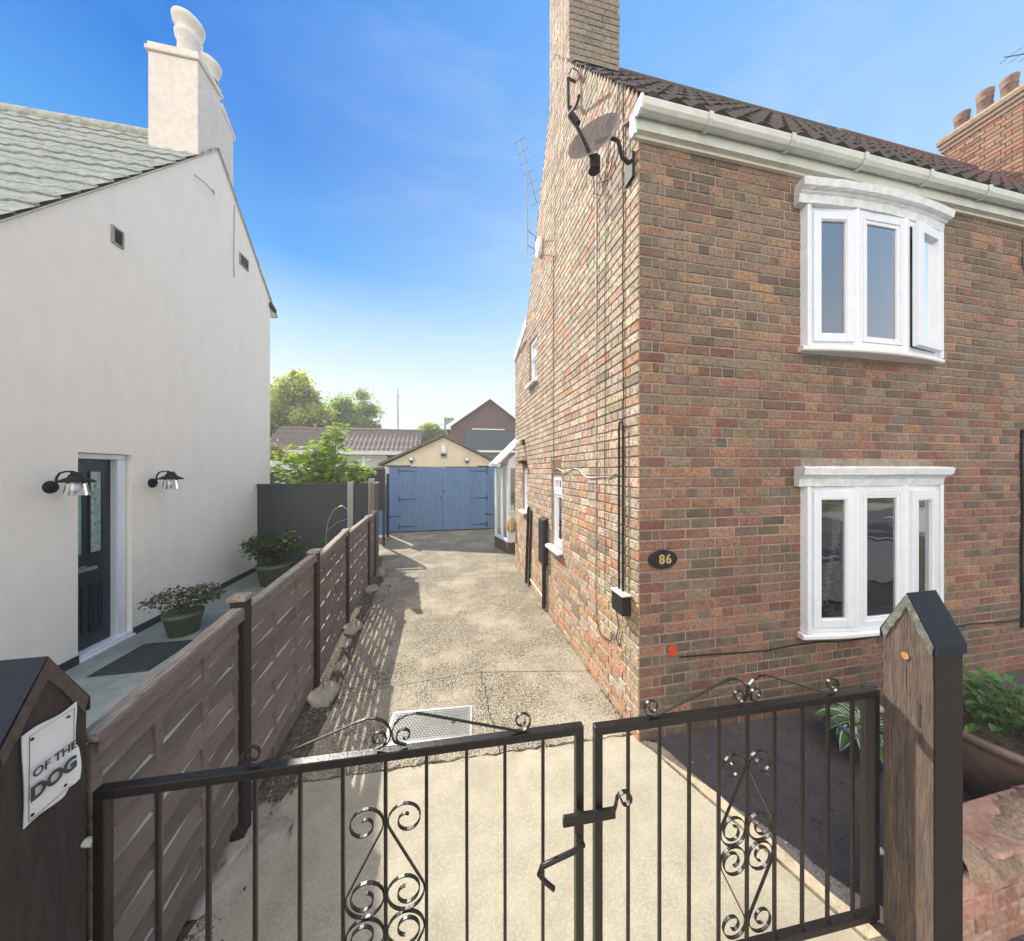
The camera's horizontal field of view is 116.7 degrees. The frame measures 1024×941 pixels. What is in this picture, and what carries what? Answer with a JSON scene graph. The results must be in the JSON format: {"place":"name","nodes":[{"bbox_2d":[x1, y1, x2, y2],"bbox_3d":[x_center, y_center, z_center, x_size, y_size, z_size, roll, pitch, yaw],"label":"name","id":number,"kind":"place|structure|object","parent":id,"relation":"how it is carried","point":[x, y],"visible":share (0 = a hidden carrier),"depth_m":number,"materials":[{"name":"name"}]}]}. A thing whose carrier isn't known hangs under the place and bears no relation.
{"place":"outdoors","nodes":[
{"label":"outdoors","id":0,"kind":"place"},
{"bbox_2d":[65,566,354,940],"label":"side path","id":1,"kind":"structure","parent":0,"point":[106,693],"depth_m":3.26,"materials":[{"name":"grey concrete"}]},
{"bbox_2d":[87,640,192,677],"bbox_3d":[-3.921,1.990,3.382,0.490,0.019,0.580,0,0,-11],"label":"door mat","id":2,"kind":"object","parent":1,"relation":"on","point":[145,657],"depth_m":3.33,"materials":[{"name":"rubber"}]},
{"bbox_2d":[137,581,229,638],"bbox_3d":[-4.033,1.716,3.897,0.792,0.568,0.825,0,0,35],"label":"potted shrub","id":3,"kind":"object","parent":1,"relation":"on","point":[184,620],"visible":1,"depth_m":3.82,"materials":[{"name":"green plant"}]},
{"bbox_2d":[237,526,314,587],"bbox_3d":[-4.269,1.522,5.715,1.233,0.957,1.118,0,0,44],"label":"potted shrub","id":4,"kind":"object","parent":1,"relation":"on","point":[273,547],"visible":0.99,"depth_m":5.47,"materials":[{"name":"green plant"}]},
{"bbox_2d":[257,478,374,568],"bbox_3d":[-4.011,1.135,6.526,2.195,1.930,0.120,0,0,-11],"label":"cross fence","id":5,"kind":"object","parent":1,"relation":"on","point":[307,509],"visible":0.58,"depth_m":6.50,"materials":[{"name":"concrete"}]},
{"bbox_2d":[326,505,348,544],"bbox_3d":[-3.354,1.336,6.091,0.411,1.328,0.042,0,0,-17],"label":"garden hoop","id":6,"kind":"object","parent":1,"relation":"on","point":[335,523],"visible":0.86,"depth_m":6.06,"materials":[{"name":"grey metal"}]},
{"bbox_2d":[378,430,506,531],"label":"garage","id":7,"kind":"structure","parent":0,"point":[452,489],"depth_m":11.02,"materials":[{"name":"beige paint"}]},
{"bbox_2d":[389,467,442,531],"bbox_3d":[-3.279,0.980,10.839,1.765,2.180,0.043,0,0,-11],"label":"garage door","id":8,"kind":"structure","parent":7,"relation":"in","point":[415,502],"depth_m":10.83,"materials":[{"name":"blue wood"}]},
{"bbox_2d":[440,445,446,455],"bbox_3d":[-2.377,-0.700,10.981,0.220,0.400,0.129,0,0,-11],"label":"floodlight","id":9,"kind":"object","parent":7,"relation":"attached to","point":[443,450],"visible":1,"depth_m":10.99,"materials":[{"name":"white plastic"}]},
{"bbox_2d":[443,467,493,529],"bbox_3d":[-1.517,0.980,11.194,1.810,2.180,0.043,0,0,-11],"label":"garage door","id":10,"kind":"structure","parent":7,"relation":"in","point":[468,496],"depth_m":11.18,"materials":[{"name":"blue wood"}]},
{"bbox_2d":[376,497,513,754],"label":"ground","id":11,"kind":"structure","parent":0,"point":[379,562],"depth_m":11.03,"materials":[{"name":"grey concrete"}]},
{"bbox_2d":[0,5,277,671],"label":"white rendered house","id":12,"kind":"structure","parent":11,"relation":"on","point":[135,365],"depth_m":3.90,"materials":[{"name":"paint"}]},
{"bbox_2d":[42,471,96,495],"bbox_3d":[-4.287,0.123,3.073,0.330,0.243,0.250,0,0,-11],"label":"wall lamp","id":13,"kind":"object","parent":12,"relation":"attached to","point":[74,477],"visible":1,"depth_m":3.05,"materials":[{"name":"black metal"}]},
{"bbox_2d":[78,459,109,651],"bbox_3d":[-4.654,0.908,3.475,0.090,2.065,0.458,0,0,-11],"label":"front door","id":14,"kind":"structure","parent":12,"relation":"in","point":[93,509],"depth_m":3.52,"materials":[{"name":"paint"}]},
{"bbox_2d":[111,224,123,249],"bbox_3d":[-4.562,-2.700,3.655,0.020,0.200,0.130,0,0,-11],"label":"wall vent","id":15,"kind":"object","parent":12,"relation":"attached to","point":[114,239],"depth_m":3.65,"materials":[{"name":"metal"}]},
{"bbox_2d":[148,471,183,489],"bbox_3d":[-4.498,0.123,4.122,0.330,0.243,0.250,0,0,-11],"label":"wall lamp","id":16,"kind":"object","parent":12,"relation":"attached to","point":[152,482],"visible":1,"depth_m":4.09,"materials":[{"name":"black metal"}]},
{"bbox_2d":[239,252,248,271],"bbox_3d":[-5.018,-3.905,5.915,0.020,0.210,0.260,0,0,-11],"label":"wall vent","id":17,"kind":"object","parent":12,"relation":"attached to","point":[244,258],"depth_m":5.91,"materials":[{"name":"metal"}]},
{"bbox_2d":[175,577,380,940],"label":"soil strip","id":18,"kind":"object","parent":11,"relation":"on","point":[306,708],"visible":0.21,"depth_m":2.62,"materials":[{"name":"brown soil"}]},
{"bbox_2d":[85,510,376,940],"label":"slatted fence","id":19,"kind":"object","parent":18,"relation":"on","point":[127,734],"visible":0.94,"depth_m":1.56,"materials":[{"name":"brown wood"}]},
{"bbox_2d":[179,575,385,940],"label":"rocks","id":20,"kind":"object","parent":18,"relation":"on","point":[191,937],"depth_m":2.43,"materials":[{"name":"grey stone"}]},
{"bbox_2d":[306,678,340,708],"bbox_3d":[-1.743,2.070,2.911,0.282,0.252,0.267,0,0,9],"label":"cement footing","id":21,"kind":"object","parent":18,"relation":"on","point":[325,692],"visible":0.87,"depth_m":2.85,"materials":[{"name":"grey concrete"}]},
{"bbox_2d":[334,656,348,671],"bbox_3d":[-1.844,2.110,3.423,0.124,0.082,0.300,0,0,-11],"label":"rubble stone","id":22,"kind":"object","parent":18,"relation":"on","point":[342,664],"visible":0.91,"depth_m":3.39,"materials":[{"name":"grey stone"}]},
{"bbox_2d":[342,638,351,648],"bbox_3d":[-1.996,2.110,3.834,0.101,0.096,0.237,0,0,-11],"label":"rubble stone","id":23,"kind":"object","parent":18,"relation":"on","point":[347,643],"visible":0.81,"depth_m":3.80,"materials":[{"name":"grey stone"}]},
{"bbox_2d":[343,619,363,634],"bbox_3d":[-2.093,2.080,4.178,0.248,0.190,0.336,0,0,-11],"label":"cement footing","id":24,"kind":"object","parent":18,"relation":"on","point":[353,626],"visible":0.92,"depth_m":4.09,"materials":[{"name":"grey concrete"}]},
{"bbox_2d":[365,584,379,593],"bbox_3d":[-2.436,2.081,5.530,0.255,0.168,0.309,0,0,-11],"label":"cement footing","id":25,"kind":"object","parent":18,"relation":"on","point":[370,589],"visible":0.84,"depth_m":5.46,"materials":[{"name":"grey concrete"}]},
{"bbox_2d":[370,482,379,562],"bbox_3d":[-2.994,1.170,6.921,0.080,1.860,1.340,0,0,-18],"label":"tall side fence","id":26,"kind":"object","parent":18,"relation":"on","point":[374,495],"visible":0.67,"depth_m":6.96,"materials":[{"name":"brown wood"}]},
{"bbox_2d":[375,566,385,576],"bbox_3d":[-2.633,2.057,6.332,0.200,0.275,0.256,0,0,-11],"label":"cement footing","id":27,"kind":"object","parent":18,"relation":"on","point":[380,571],"visible":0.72,"depth_m":6.27,"materials":[{"name":"grey concrete"}]},
{"bbox_2d":[270,460,310,483],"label":"garden shed","id":28,"kind":"structure","parent":11,"relation":"on","point":[273,479],"depth_m":8.56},
{"bbox_2d":[270,438,312,465],"bbox_3d":[-8.175,0.479,11.034,2.404,3.248,2.116,0,0,-11],"label":"flowering bush","id":29,"kind":"object","parent":11,"relation":"on","point":[279,451],"visible":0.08,"depth_m":11.04,"materials":[{"name":"yellow plant"}]},
{"bbox_2d":[270,365,340,437],"bbox_3d":[-14.010,-2.157,19.660,5.969,8.521,3.927,0,0,-11],"label":"broadleaf tree","id":30,"kind":"object","parent":11,"relation":"on","point":[295,401],"visible":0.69,"depth_m":19.18,"materials":[{"name":"green plant"}]},
{"bbox_2d":[270,420,377,483],"bbox_3d":[-4.584,0.427,7.700,2.289,3.349,1.618,0,0,-39],"label":"fig tree","id":31,"kind":"object","parent":11,"relation":"on","point":[322,471],"visible":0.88,"depth_m":7.65,"materials":[{"name":"green plant"}]},
{"bbox_2d":[270,426,421,480],"bbox_3d":[-8.923,-0.155,17.695,7.500,4.510,3.180,0,0,-11],"label":"bungalow","id":32,"kind":"object","parent":11,"relation":"on","point":[376,445],"visible":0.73,"depth_m":16.92,"materials":[{"name":"brown tile"}]},
{"bbox_2d":[313,455,386,467],"bbox_3d":[-8.433,-0.475,16.529,3.600,0.650,0.040,0,0,-11],"label":"window frame","id":33,"kind":"structure","parent":32,"relation":"in","point":[363,456],"depth_m":16.63,"materials":[{"name":"white plastic"}]},
{"bbox_2d":[322,386,387,428],"bbox_3d":[-11.152,-1.942,22.495,4.670,8.092,3.406,0,0,-11],"label":"broadleaf tree","id":34,"kind":"object","parent":11,"relation":"on","point":[354,415],"visible":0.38,"depth_m":21.94,"materials":[{"name":"green plant"}]},
{"bbox_2d":[294,672,498,782],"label":"driveway slab","id":35,"kind":"structure","parent":11,"relation":"on","point":[453,691],"depth_m":2.72,"materials":[{"name":"beige concrete"}]},
{"bbox_2d":[383,705,471,746],"bbox_3d":[-0.671,2.119,2.606,0.678,0.062,0.340,0,0,-7],"label":"manhole cover","id":36,"kind":"object","parent":35,"relation":"on","point":[422,728],"visible":0.81,"depth_m":2.59,"materials":[{"name":"grey metal"}]},
{"bbox_2d":[397,387,398,428],"bbox_3d":[-8.932,-2.200,24.722,0.160,8.600,0.120,0,0,-11],"label":"telegraph pole","id":37,"kind":"object","parent":11,"relation":"on","point":[397,409],"visible":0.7,"depth_m":24.70,"materials":[{"name":"wood"}]},
{"bbox_2d":[416,420,448,466],"bbox_3d":[-7.719,-1.163,27.937,4.978,6.536,2.937,0,0,-11],"label":"broadleaf tree","id":38,"kind":"object","parent":11,"relation":"on","point":[430,430],"visible":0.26,"depth_m":27.46,"materials":[{"name":"green plant"}]},
{"bbox_2d":[378,529,519,580],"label":"driveway slab","id":39,"kind":"structure","parent":11,"relation":"on","point":[424,554],"depth_m":7.80,"materials":[{"name":"beige concrete"}]},
{"bbox_2d":[350,467,384,546],"bbox_3d":[-3.947,0.995,8.650,0.880,2.210,0.160,0,0,-11],"label":"timber canopy","id":40,"kind":"object","parent":39,"relation":"on","point":[379,477],"visible":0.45,"depth_m":8.71,"materials":[{"name":"brown wood"}]},
{"bbox_2d":[379,474,388,536],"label":"side gate","id":41,"kind":"structure","parent":39,"relation":"on","point":[386,510],"depth_m":10.00,"materials":[{"name":"blue paint"}]},
{"bbox_2d":[489,439,515,553],"bbox_3d":[0.331,0.124,8.774,2.083,3.952,1.610,0,0,-11],"label":"conservatory","id":42,"kind":"object","parent":39,"relation":"on","point":[504,544],"visible":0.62,"depth_m":8.30,"materials":[{"name":"plastic"}]},
{"bbox_2d":[506,516,514,542],"bbox_3d":[-0.020,1.301,7.055,0.214,0.605,0.214,0,0,-40],"label":"peg bag","id":43,"kind":"object","parent":42,"relation":"hanging from","point":[510,526],"visible":0.96,"depth_m":6.98,"materials":[{"name":"fabric"}]},
{"bbox_2d":[337,573,587,696],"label":"driveway slab","id":44,"kind":"structure","parent":11,"relation":"on","point":[425,629],"depth_m":4.04,"materials":[{"name":"beige concrete"}]},
{"bbox_2d":[287,574,865,938],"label":"weeds","id":45,"kind":"object","parent":44,"relation":"on","point":[609,701],"visible":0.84,"depth_m":2.46,"materials":[{"name":"green plant"}]},
{"bbox_2d":[183,735,864,940],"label":"driveway slab","id":46,"kind":"structure","parent":11,"relation":"on","point":[277,893],"depth_m":1.70,"materials":[{"name":"concrete"}]},
{"bbox_2d":[0,656,91,940],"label":"gatepost","id":47,"kind":"object","parent":46,"relation":"on","point":[42,876],"visible":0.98,"depth_m":0.89,"materials":[{"name":"brown wood"}]},
{"bbox_2d":[21,702,80,828],"bbox_3d":[-1.321,0.838,0.909,0.014,0.259,0.131,0,0,-11],"label":"dog sign","id":48,"kind":"object","parent":47,"relation":"attached to","point":[51,760],"visible":1,"depth_m":0.90,"materials":[{"name":"white plastic"}]},
{"bbox_2d":[92,711,585,940],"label":"driveway gate","id":49,"kind":"structure","parent":47,"relation":"attached to","point":[104,795],"depth_m":1.11,"materials":[{"name":"black metal"}]},
{"bbox_2d":[187,801,293,920],"bbox_3d":[-1.451,2.110,1.731,0.398,0.096,0.576,0,0,-11],"label":"cement footing","id":50,"kind":"object","parent":46,"relation":"on","point":[231,877],"visible":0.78,"depth_m":1.70,"materials":[{"name":"grey concrete"}]},
{"bbox_2d":[482,671,631,753],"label":"driveway slab","id":51,"kind":"structure","parent":11,"relation":"on","point":[545,698],"depth_m":2.86,"materials":[{"name":"beige concrete"}]},
{"bbox_2d":[643,741,886,940],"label":"driveway edging","id":52,"kind":"object","parent":11,"relation":"on","point":[813,885],"visible":0.42,"depth_m":1.71,"materials":[{"name":"concrete"}]},
{"bbox_2d":[514,0,1023,741],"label":"brick house","id":53,"kind":"structure","parent":11,"relation":"on","point":[752,338],"depth_m":2.78,"materials":[{"name":"brick"}]},
{"bbox_2d":[515,439,524,445],"bbox_3d":[0.163,-0.543,6.166,0.210,0.116,0.109,0,0,29],"label":"security light","id":54,"kind":"object","parent":53,"relation":"attached to","point":[517,442],"visible":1,"depth_m":6.14,"materials":[{"name":"white plastic"}]},
{"bbox_2d":[518,460,526,466],"bbox_3d":[0.199,-0.130,6.008,0.119,0.120,0.220,0,0,-11],"label":"boiler flue","id":55,"kind":"object","parent":53,"relation":"attached to","point":[523,462],"visible":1,"depth_m":5.91,"materials":[{"name":"black plastic"}]},
{"bbox_2d":[518,468,527,514],"bbox_3d":[0.256,0.382,6.081,0.170,0.864,0.480,0,0,-11],"label":"side window","id":56,"kind":"structure","parent":53,"relation":"in","point":[522,511],"depth_m":6.20,"materials":[{"name":"white plastic"}]},
{"bbox_2d":[515,137,541,252],"bbox_3d":[0.270,-4.052,4.809,0.198,1.544,0.531,0,0,39],"label":"television aerial","id":57,"kind":"object","parent":53,"relation":"attached to","point":[527,193],"visible":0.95,"depth_m":4.75,"materials":[{"name":"metal"}]},
{"bbox_2d":[525,336,537,389],"bbox_3d":[0.372,-1.888,5.507,0.170,0.824,0.570,0,0,-11],"label":"side window","id":58,"kind":"structure","parent":53,"relation":"in","point":[534,379],"depth_m":5.59,"materials":[{"name":"white plastic"}]},
{"bbox_2d":[536,236,541,257],"bbox_3d":[0.429,-3.540,5.014,0.060,0.320,0.200,0,0,-11],"label":"alarm box","id":59,"kind":"object","parent":53,"relation":"attached to","point":[538,245],"visible":0.99,"depth_m":4.95,"materials":[{"name":"white plastic"}]},
{"bbox_2d":[545,474,562,555],"bbox_3d":[0.612,0.575,4.319,0.170,1.039,0.525,0,0,-11],"label":"side window","id":60,"kind":"structure","parent":53,"relation":"in","point":[557,478],"depth_m":4.39,"materials":[{"name":"white plastic"}]},
{"bbox_2d":[567,66,587,113],"bbox_3d":[0.716,-4.155,3.402,0.158,0.900,0.535,0,0,-2],"label":"wall bracket","id":61,"kind":"object","parent":53,"relation":"attached to","point":[575,105],"visible":0.95,"depth_m":3.62,"materials":[{"name":"black metal"}]},
{"bbox_2d":[568,110,634,187],"bbox_3d":[0.712,-2.648,2.546,0.524,0.655,0.217,0,0,14],"label":"satellite dish","id":62,"kind":"object","parent":53,"relation":"attached to","point":[593,136],"visible":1,"depth_m":2.56,"materials":[{"name":"grey metal"}]},
{"bbox_2d":[610,587,631,615],"bbox_3d":[0.899,1.085,2.614,0.086,0.170,0.190,0,0,-11],"label":"junction box","id":63,"kind":"object","parent":53,"relation":"attached to","point":[621,602],"visible":0.88,"depth_m":2.55,"materials":[{"name":"black plastic"}]},
{"bbox_2d":[648,550,676,568],"bbox_3d":[1.181,0.695,2.468,0.250,0.148,0.016,0,0,-11],"label":"house number plaque","id":64,"kind":"object","parent":53,"relation":"attached to","point":[661,559],"visible":1,"depth_m":2.46,"materials":[{"name":"black plastic"}]},
{"bbox_2d":[822,502,842,602],"bbox_3d":[3.482,0.865,3.375,0.338,1.030,0.338,0,0,-11],"label":"table lamp","id":65,"kind":"object","parent":53,"relation":"in","point":[827,515],"visible":0.47,"depth_m":3.35,"materials":[{"name":"fabric"}]},
{"bbox_2d":[822,513,842,610],"bbox_3d":[3.274,0.912,3.129,0.522,1.017,0.270,0,0,-11],"label":"tinsel tree","id":66,"kind":"object","parent":53,"relation":"in","point":[841,556],"visible":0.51,"depth_m":3.13,"materials":[{"name":"grey plastic"}]},
{"bbox_2d":[828,500,836,562],"bbox_3d":[2.945,0.524,2.902,0.114,0.648,0.006,0,0,-11],"label":"star ornament","id":67,"kind":"object","parent":53,"relation":"hanging from","point":[832,556],"visible":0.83,"depth_m":2.90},
{"bbox_2d":[793,466,955,639],"bbox_3d":[3.247,0.893,3.879,2.700,2.015,2.279,0,0,-11],"label":"bow window","id":68,"kind":"structure","parent":53,"relation":"in","point":[881,503],"depth_m":2.78,"materials":[{"name":"white plastic"}]},
{"bbox_2d":[793,176,955,364],"bbox_3d":[3.302,-1.726,2.898,1.841,1.453,0.344,0,0,-16],"label":"bow window","id":69,"kind":"structure","parent":53,"relation":"in","point":[870,291],"depth_m":2.77,"materials":[{"name":"white plastic"}]},
{"bbox_2d":[838,71,1023,186],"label":"terraced house","id":70,"kind":"structure","parent":11,"relation":"on","point":[987,139],"depth_m":5.84,"materials":[{"name":"brick"}]},
{"bbox_2d":[1000,48,1023,63],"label":"roof aerial","id":71,"kind":"object","parent":70,"relation":"on","point":[1018,55],"visible":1,"depth_m":5.69,"materials":[{"name":"grey metal"}]},
{"bbox_2d":[444,395,515,496],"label":"brown brick house","id":72,"kind":"structure","parent":0,"point":[486,425],"depth_m":25.77,"materials":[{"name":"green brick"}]},
{"bbox_2d":[0,0,1023,466],"label":"sky","id":73,"kind":"structure","parent":0,"point":[380,188],"materials":[{"name":"blue"}]},
{"bbox_2d":[652,669,1023,940],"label":"front garden tarmac","id":74,"kind":"structure","parent":0,"point":[703,753],"depth_m":2.12,"materials":[{"name":"grey asphalt"}]},
{"bbox_2d":[811,702,882,769],"bbox_3d":[2.605,1.959,2.362,0.544,0.281,0.626,0,0,27],"label":"hosta plant","id":75,"kind":"object","parent":74,"relation":"on","point":[840,719],"visible":0.27,"depth_m":2.34,"materials":[{"name":"plant"}]},
{"bbox_2d":[677,681,1023,936],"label":"loose grit","id":76,"kind":"object","parent":74,"relation":"on","point":[798,795],"visible":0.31,"depth_m":2.10,"materials":[{"name":"grey gravel"}]},
{"bbox_2d":[860,590,966,940],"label":"gatepost","id":77,"kind":"object","parent":74,"relation":"on","point":[924,651],"visible":0.92,"depth_m":1.34,"materials":[{"name":"brown wood"}]},
{"bbox_2d":[562,674,879,940],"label":"driveway gate","id":78,"kind":"structure","parent":77,"relation":"attached to","point":[599,814],"depth_m":1.35,"materials":[{"name":"black metal"}]},
{"bbox_2d":[963,785,1023,940],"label":"boundary wall","id":79,"kind":"structure","parent":74,"relation":"on","point":[993,867],"depth_m":1.42,"materials":[{"name":"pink brick"}]},
{"bbox_2d":[963,664,1023,798],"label":"potted plant","id":80,"kind":"object","parent":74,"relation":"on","point":[993,743],"visible":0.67,"depth_m":1.97,"materials":[{"name":"green plant"}]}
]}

